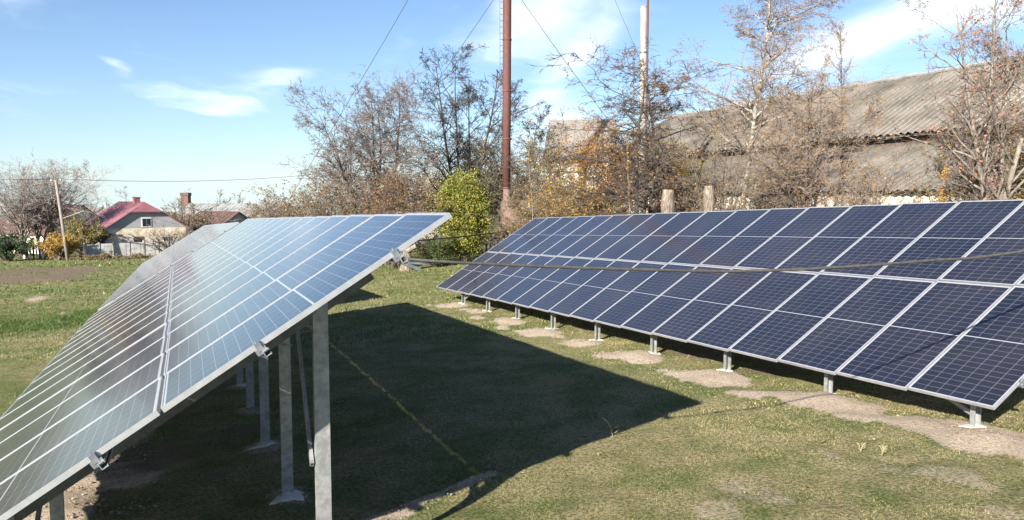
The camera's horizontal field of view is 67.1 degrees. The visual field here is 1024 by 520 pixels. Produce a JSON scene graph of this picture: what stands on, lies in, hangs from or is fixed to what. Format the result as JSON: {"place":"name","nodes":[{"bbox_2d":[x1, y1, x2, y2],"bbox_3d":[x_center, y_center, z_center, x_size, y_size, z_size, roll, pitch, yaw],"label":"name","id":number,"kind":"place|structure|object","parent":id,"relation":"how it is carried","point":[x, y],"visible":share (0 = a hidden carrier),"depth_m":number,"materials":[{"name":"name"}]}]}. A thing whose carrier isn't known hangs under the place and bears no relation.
{"place":"outdoors","nodes":[
{"label":"outdoors","id":0,"kind":"place"},
{"bbox_2d":[418,226,521,240],"bbox_3d":[-1.574,-1.273,29.915,1.380,0.796,26.299,2,5,20],"label":"cable","id":1,"kind":"object","parent":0,"point":[460,236],"visible":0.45,"depth_m":27.51,"materials":[{"name":"black rubber"}]},
{"bbox_2d":[0,225,1023,519],"bbox_3d":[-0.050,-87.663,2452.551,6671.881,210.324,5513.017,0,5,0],"label":"ground","id":2,"kind":"structure","parent":0,"point":[858,415],"depth_m":8.95,"materials":[{"name":"green plant"}]},
{"bbox_2d":[0,232,39,261],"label":"shrub","id":3,"kind":"object","parent":2,"relation":"on","point":[10,243],"visible":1,"depth_m":74.01,"materials":[{"name":"green plant"}]},
{"bbox_2d":[0,168,52,258],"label":"bare tree","id":4,"kind":"object","parent":2,"relation":"on","point":[21,227],"visible":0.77,"depth_m":78.20,"materials":[{"name":"brown plant"}]},
{"bbox_2d":[20,245,46,258],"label":"picket gate","id":5,"kind":"structure","parent":2,"relation":"on","point":[30,256],"depth_m":78.21,"materials":[{"name":"white wood"}]},
{"bbox_2d":[0,202,95,253],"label":"tree","id":6,"kind":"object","parent":2,"relation":"on","point":[44,229],"depth_m":97.80,"materials":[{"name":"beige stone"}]},
{"bbox_2d":[32,232,86,259],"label":"shrub","id":7,"kind":"object","parent":2,"relation":"on","point":[54,241],"visible":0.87,"depth_m":74.84,"materials":[{"name":"yellow plant"}]},
{"bbox_2d":[0,153,119,257],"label":"bare tree","id":8,"kind":"object","parent":2,"relation":"on","point":[50,215],"visible":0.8,"depth_m":80.55,"materials":[{"name":"brown plant"}]},
{"bbox_2d":[50,179,83,259],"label":"utility pole","id":9,"kind":"object","parent":2,"relation":"on","point":[62,222],"visible":0.92,"depth_m":73.81,"materials":[{"name":"grey wood"}]},
{"bbox_2d":[68,173,322,181],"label":"overhead line","id":10,"kind":"object","parent":9,"relation":"attached to","point":[166,181],"visible":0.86,"depth_m":83.95,"materials":[{"name":"grey metal"}]},
{"bbox_2d":[43,213,105,257],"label":"shrub","id":11,"kind":"object","parent":2,"relation":"on","point":[78,230],"visible":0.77,"depth_m":78.56,"materials":[{"name":"yellow plant"}]},
{"bbox_2d":[87,203,108,214],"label":"village house","id":12,"kind":"structure","parent":2,"relation":"on","point":[98,208],"depth_m":118.97,"materials":[{"name":"beige stone"}]},
{"bbox_2d":[88,225,113,243],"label":"shrub","id":13,"kind":"object","parent":2,"relation":"on","point":[104,238],"visible":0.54,"depth_m":80.89,"materials":[{"name":"green plant"}]},
{"bbox_2d":[60,248,156,259],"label":"shrub","id":14,"kind":"object","parent":2,"relation":"on","point":[108,256],"visible":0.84,"depth_m":74.02,"materials":[{"name":"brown plant"}]},
{"bbox_2d":[114,186,133,201],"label":"bare tree","id":15,"kind":"object","parent":2,"relation":"on","point":[125,195],"visible":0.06,"depth_m":124.94,"materials":[{"name":"grey plant"}]},
{"bbox_2d":[82,240,177,257],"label":"concrete fence","id":16,"kind":"object","parent":2,"relation":"on","point":[124,249],"visible":0.41,"depth_m":79.13,"materials":[{"name":"white concrete"}]},
{"bbox_2d":[84,197,189,243],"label":"village house","id":17,"kind":"structure","parent":2,"relation":"on","point":[124,221],"depth_m":83.95,"materials":[{"name":"beige stone"}]},
{"bbox_2d":[134,236,142,241],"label":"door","id":18,"kind":"structure","parent":17,"relation":"in","point":[136,239],"depth_m":83.43,"materials":[{"name":"brown wood"}]},
{"bbox_2d":[141,218,151,226],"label":"window","id":19,"kind":"structure","parent":17,"relation":"in","point":[144,221],"depth_m":83.88,"materials":[{"name":"white"}]},
{"bbox_2d":[0,204,326,223],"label":"garden thicket","id":20,"kind":"object","parent":2,"relation":"on","point":[221,209],"depth_m":116.75,"materials":[{"name":"brown plant"}]},
{"bbox_2d":[98,222,238,310],"bbox_3d":[-14.906,0.055,33.976,3.599,4.178,28.560,-2,5,-23],"label":"solar table","id":21,"kind":"object","parent":2,"relation":"on","point":[165,259],"visible":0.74,"depth_m":25.84,"materials":[{"name":"glass"}]},
{"bbox_2d":[137,220,201,252],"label":"shrub","id":22,"kind":"object","parent":2,"relation":"on","point":[173,241],"visible":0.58,"depth_m":79.08,"materials":[{"name":"brown plant"}]},
{"bbox_2d":[162,187,191,220],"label":"bare tree","id":23,"kind":"object","parent":2,"relation":"on","point":[178,206],"visible":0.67,"depth_m":134.65,"materials":[{"name":"grey plant"}]},
{"bbox_2d":[180,193,191,207],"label":"brick tower","id":24,"kind":"structure","parent":2,"relation":"on","point":[186,197],"depth_m":158.79,"materials":[{"name":"red brick"}]},
{"bbox_2d":[160,202,235,234],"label":"shrub","id":25,"kind":"object","parent":2,"relation":"on","point":[194,219],"visible":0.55,"depth_m":91.60,"materials":[{"name":"brown plant"}]},
{"bbox_2d":[183,211,248,229],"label":"village house","id":26,"kind":"structure","parent":2,"relation":"on","point":[239,215],"depth_m":104.09,"materials":[{"name":"brown"}]},
{"bbox_2d":[216,188,232,202],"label":"bare tree","id":27,"kind":"object","parent":2,"relation":"on","point":[230,198],"visible":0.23,"depth_m":169.21,"materials":[{"name":"grey plant"}]},
{"bbox_2d":[0,213,451,519],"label":"solar table","id":28,"kind":"object","parent":2,"relation":"on","point":[100,392],"visible":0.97,"depth_m":6.18,"materials":[{"name":"glass"}]},
{"bbox_2d":[399,250,1023,272],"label":"cable","id":29,"kind":"object","parent":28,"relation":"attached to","point":[710,271],"visible":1,"depth_m":5.96,"materials":[{"name":"black rubber"}]},
{"bbox_2d":[176,203,293,215],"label":"village house","id":30,"kind":"structure","parent":2,"relation":"on","point":[232,206],"depth_m":151.59,"materials":[{"name":"grey stone"}]},
{"bbox_2d":[231,192,245,202],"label":"bare tree","id":31,"kind":"object","parent":2,"relation":"on","point":[239,200],"visible":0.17,"depth_m":174.61,"materials":[{"name":"grey plant"}]},
{"bbox_2d":[243,210,265,218],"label":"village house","id":32,"kind":"structure","parent":2,"relation":"on","point":[250,214],"depth_m":134.91,"materials":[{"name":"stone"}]},
{"bbox_2d":[243,195,290,217],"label":"bare tree","id":33,"kind":"object","parent":2,"relation":"on","point":[258,208],"visible":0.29,"depth_m":119.68,"materials":[{"name":"brown plant"}]},
{"bbox_2d":[231,183,336,220],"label":"shrub","id":34,"kind":"object","parent":2,"relation":"on","point":[262,215],"visible":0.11,"depth_m":49.35,"materials":[{"name":"brown plant"}]},
{"bbox_2d":[241,169,389,217],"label":"shrub","id":35,"kind":"object","parent":2,"relation":"on","point":[322,211],"visible":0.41,"depth_m":43.79,"materials":[{"name":"brown plant"}]},
{"bbox_2d":[278,0,407,216],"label":"guy wire","id":36,"kind":"object","parent":2,"relation":"attached to","point":[356,87],"visible":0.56,"depth_m":54.97,"materials":[{"name":"grey metal"}]},
{"bbox_2d":[277,61,465,264],"bbox_3d":[-7.986,-5.731,45.792,10.934,12.409,9.159,-3,6,-36],"label":"bare tree","id":37,"kind":"object","parent":2,"relation":"on","point":[367,148],"visible":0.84,"depth_m":45.09,"materials":[{"name":"brown plant"}]},
{"bbox_2d":[329,164,476,268],"bbox_3d":[-5.562,-2.284,41.508,7.809,5.847,5.923,0,5,0],"label":"shrub","id":38,"kind":"object","parent":2,"relation":"on","point":[389,200],"visible":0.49,"depth_m":41.39,"materials":[{"name":"brown plant"}]},
{"bbox_2d":[399,244,417,270],"bbox_3d":[-5.482,-0.223,40.512,0.781,1.800,1.053,-4,6,-45],"label":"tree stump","id":39,"kind":"object","parent":2,"relation":"on","point":[408,250],"visible":0.4,"depth_m":40.36,"materials":[{"name":"beige wood"}]},
{"bbox_2d":[408,187,444,244],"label":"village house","id":40,"kind":"structure","parent":2,"relation":"on","point":[428,234],"depth_m":74.84,"materials":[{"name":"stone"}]},
{"bbox_2d":[361,470,496,519],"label":"soil clods","id":41,"kind":"object","parent":2,"relation":"on","point":[417,500],"visible":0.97,"depth_m":7.10,"materials":[{"name":"brown soil"}]},
{"bbox_2d":[411,229,463,266],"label":"shrub","id":42,"kind":"object","parent":2,"relation":"on","point":[434,249],"visible":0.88,"depth_m":41.76,"materials":[{"name":"green plant"}]},
{"bbox_2d":[311,168,593,236],"bbox_3d":[2.056,-5.203,65.778,38.020,6.799,27.755,0,5,0],"label":"back thicket","id":43,"kind":"object","parent":2,"relation":"on","point":[433,190],"visible":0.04,"depth_m":60.33,"materials":[{"name":"brown plant"}]},
{"bbox_2d":[422,166,497,264],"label":"shrub","id":44,"kind":"object","parent":2,"relation":"on","point":[466,196],"visible":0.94,"depth_m":42.39,"materials":[{"name":"green plant"}]},
{"bbox_2d":[386,42,547,255],"bbox_3d":[-3.640,-7.229,50.746,10.418,14.305,9.825,4,6,42],"label":"bare tree","id":45,"kind":"object","parent":2,"relation":"on","point":[466,151],"visible":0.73,"depth_m":51.11,"materials":[{"name":"brown plant"}]},
{"bbox_2d":[431,129,529,252],"bbox_3d":[-1.304,-4.446,50.978,6.575,8.497,8.143,-4,6,-43],"label":"shrub","id":46,"kind":"object","parent":2,"relation":"on","point":[484,179],"visible":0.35,"depth_m":50.66,"materials":[{"name":"brown plant"}]},
{"bbox_2d":[500,0,511,238],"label":"steel chimney","id":47,"kind":"object","parent":2,"relation":"on","point":[506,76],"visible":0.93,"depth_m":47.15,"materials":[{"name":"brown metal"}]},
{"bbox_2d":[346,0,492,204],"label":"guy wire","id":48,"kind":"object","parent":47,"relation":"attached to","point":[446,67],"visible":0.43,"depth_m":48.63,"materials":[{"name":"grey metal"}]},
{"bbox_2d":[10,297,1006,518],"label":"fallen leaves","id":49,"kind":"object","parent":2,"relation":"on","point":[479,500],"visible":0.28,"depth_m":8.55,"materials":[{"name":"brown plant"}]},
{"bbox_2d":[478,79,560,240],"bbox_3d":[0.525,-6.596,54.446,6.350,12.298,6.640,0,5,0],"label":"bare tree","id":50,"kind":"object","parent":2,"relation":"on","point":[536,137],"visible":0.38,"depth_m":54.15,"materials":[{"name":"brown plant"}]},
{"bbox_2d":[499,200,542,237],"bbox_3d":[0.546,-1.595,44.011,2.400,3.653,1.700,-1,5,-17],"label":"rusty tank","id":51,"kind":"object","parent":2,"relation":"on","point":[503,211],"visible":0.21,"depth_m":43.18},
{"bbox_2d":[28,309,1022,519],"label":"soil crumbs","id":52,"kind":"object","parent":2,"relation":"on","point":[106,505],"visible":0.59,"depth_m":8.11,"materials":[{"name":"brown soil"}]},
{"bbox_2d":[519,120,535,219],"bbox_3d":[0.698,-2.234,29.640,0.557,6.496,0.924,3,5,30],"label":"sapling","id":53,"kind":"object","parent":2,"relation":"on","point":[529,174],"visible":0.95,"depth_m":29.78,"materials":[{"name":"brown plant"}]},
{"bbox_2d":[488,182,582,242],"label":"shrub","id":54,"kind":"object","parent":2,"relation":"on","point":[513,229],"visible":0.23,"depth_m":32.59,"materials":[{"name":"orange plant"}]},
{"bbox_2d":[489,124,590,226],"bbox_3d":[2.278,-3.620,41.979,5.359,7.665,5.765,5,6,45],"label":"shrub","id":55,"kind":"object","parent":2,"relation":"on","point":[552,175],"visible":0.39,"depth_m":41.46,"materials":[{"name":"brown plant"}]},
{"bbox_2d":[543,119,616,211],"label":"village house","id":56,"kind":"structure","parent":2,"relation":"on","point":[573,133],"depth_m":59.26,"materials":[{"name":"white"}]},
{"bbox_2d":[504,161,662,235],"bbox_3d":[2.856,-1.570,31.246,5.892,4.811,6.682,4,6,43],"label":"shrub","id":57,"kind":"object","parent":2,"relation":"on","point":[567,211],"visible":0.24,"depth_m":30.61,"materials":[{"name":"brown plant"}]},
{"bbox_2d":[537,104,676,216],"bbox_3d":[3.979,-3.112,33.643,5.441,7.485,5.345,-2,5,-26],"label":"shrub","id":58,"kind":"object","parent":2,"relation":"on","point":[588,149],"visible":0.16,"depth_m":33.51,"materials":[{"name":"brown plant"}]},
{"bbox_2d":[602,417,616,436],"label":"weed","id":59,"kind":"object","parent":2,"relation":"on","point":[609,425],"visible":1,"depth_m":8.95,"materials":[{"name":"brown plant"}]},
{"bbox_2d":[482,32,757,215],"bbox_3d":[4.165,-4.048,30.647,11.002,9.712,9.893,0,5,0],"label":"old apple tree","id":60,"kind":"object","parent":2,"relation":"on","point":[653,196],"visible":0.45,"depth_m":29.48,"materials":[{"name":"brown plant"}]},
{"bbox_2d":[621,135,633,212],"bbox_3d":[4.095,-1.742,27.402,0.522,5.470,1.132,0,5,0],"label":"sapling","id":61,"kind":"object","parent":2,"relation":"on","point":[628,177],"visible":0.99,"depth_m":27.25,"materials":[{"name":"brown plant"}]},
{"bbox_2d":[639,6,646,213],"bbox_3d":[7.368,-7.070,43.579,0.465,14.182,0.430,0,5,0],"label":"pipe post","id":62,"kind":"object","parent":2,"relation":"on","point":[643,28],"visible":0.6,"depth_m":43.06,"materials":[{"name":"metal"}]},
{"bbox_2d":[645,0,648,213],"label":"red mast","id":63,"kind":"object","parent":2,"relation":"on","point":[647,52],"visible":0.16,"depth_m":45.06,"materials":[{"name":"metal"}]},
{"bbox_2d":[661,190,674,212],"bbox_3d":[5.301,-0.662,26.029,0.739,3.391,0.630,0,5,0],"label":"tree stump","id":64,"kind":"object","parent":2,"relation":"on","point":[667,203],"visible":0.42,"depth_m":25.74,"materials":[{"name":"beige wood"}]},
{"bbox_2d":[640,135,712,210],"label":"shrub","id":65,"kind":"object","parent":2,"relation":"on","point":[687,173],"visible":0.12,"depth_m":30.65,"materials":[{"name":"brown plant"}]},
{"bbox_2d":[703,186,714,211],"bbox_3d":[6.513,-0.720,25.523,0.627,3.437,0.510,0,5,0],"label":"tree stump","id":66,"kind":"object","parent":2,"relation":"on","point":[708,201],"visible":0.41,"depth_m":25.28,"materials":[{"name":"beige wood"}]},
{"bbox_2d":[663,108,784,211],"bbox_3d":[7.623,-2.330,28.078,4.700,6.264,3.567,0,5,0],"label":"shrub","id":67,"kind":"object","parent":2,"relation":"on","point":[720,207],"visible":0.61,"depth_m":27.73,"materials":[{"name":"brown plant"}]},
{"bbox_2d":[436,199,1023,427],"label":"solar table","id":68,"kind":"object","parent":2,"relation":"on","point":[952,332],"visible":0.91,"depth_m":12.30,"materials":[{"name":"glass"}]},
{"bbox_2d":[695,141,824,209],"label":"shrub","id":69,"kind":"object","parent":2,"relation":"on","point":[759,200],"visible":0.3,"depth_m":28.64,"materials":[{"name":"brown plant"}]},
{"bbox_2d":[666,0,899,209],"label":"birch","id":70,"kind":"object","parent":2,"relation":"on","point":[750,112],"visible":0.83,"depth_m":31.49,"materials":[{"name":"brown plant"}]},
{"bbox_2d":[612,55,1023,213],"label":"long barn","id":71,"kind":"structure","parent":2,"relation":"on","point":[901,105],"depth_m":41.74,"materials":[{"name":"concrete"}]},
{"bbox_2d":[522,1,660,187],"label":"guy wire","id":72,"kind":"object","parent":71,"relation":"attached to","point":[568,65],"visible":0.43,"depth_m":48.28,"materials":[{"name":"grey metal"}]},
{"bbox_2d":[649,61,729,170],"bbox_3d":[12.854,-6.491,47.636,10.672,11.015,0.025,-2,5,-22],"label":"guy wire","id":73,"kind":"object","parent":71,"relation":"attached to","point":[686,112],"visible":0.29,"depth_m":46.51,"materials":[{"name":"grey metal"}]},
{"bbox_2d":[730,44,906,208],"bbox_3d":[10.410,-3.362,27.144,6.181,8.147,4.350,-3,5,-30],"label":"bare tree","id":74,"kind":"object","parent":2,"relation":"on","point":[794,174],"visible":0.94,"depth_m":26.59,"materials":[{"name":"brown plant"}]},
{"bbox_2d":[817,17,855,205],"bbox_3d":[12.006,-4.216,28.663,1.693,9.466,1.230,0,5,0],"label":"young poplar","id":75,"kind":"object","parent":2,"relation":"on","point":[840,73],"visible":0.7,"depth_m":28.42,"materials":[{"name":"brown plant"}]},
{"bbox_2d":[801,140,939,207],"bbox_3d":[11.460,-1.476,25.055,4.643,4.590,3.157,2,5,22],"label":"shrub","id":76,"kind":"object","parent":2,"relation":"on","point":[872,201],"visible":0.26,"depth_m":24.50,"materials":[{"name":"brown plant"}]},
{"bbox_2d":[878,445,887,454],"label":"weed","id":77,"kind":"object","parent":2,"relation":"on","point":[883,448],"visible":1,"depth_m":7.79,"materials":[{"name":"beige plant"}]},
{"bbox_2d":[896,159,974,202],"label":"shrub","id":78,"kind":"object","parent":2,"relation":"on","point":[920,194],"visible":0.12,"depth_m":23.77,"materials":[{"name":"brown plant"}]},
{"bbox_2d":[863,0,1023,201],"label":"forked tree","id":79,"kind":"object","parent":2,"relation":"on","point":[984,176],"visible":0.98,"depth_m":21.62,"materials":[{"name":"brown plant"}]},
{"bbox_2d":[938,142,953,201],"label":"sapling","id":80,"kind":"object","parent":2,"relation":"on","point":[942,197],"visible":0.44,"depth_m":22.61,"materials":[{"name":"orange plant"}]},
{"bbox_2d":[905,94,1023,201],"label":"shrub","id":81,"kind":"object","parent":2,"relation":"on","point":[938,169],"visible":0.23,"depth_m":23.89,"materials":[{"name":"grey plant"}]},
{"bbox_2d":[967,71,1023,198],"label":"shrub","id":82,"kind":"object","parent":2,"relation":"on","point":[1021,153],"visible":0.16,"depth_m":25.28,"materials":[{"name":"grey plant"}]},
{"bbox_2d":[0,0,1023,217],"label":"sky","id":83,"kind":"structure","parent":0,"point":[183,94],"materials":[{"name":"blue"}]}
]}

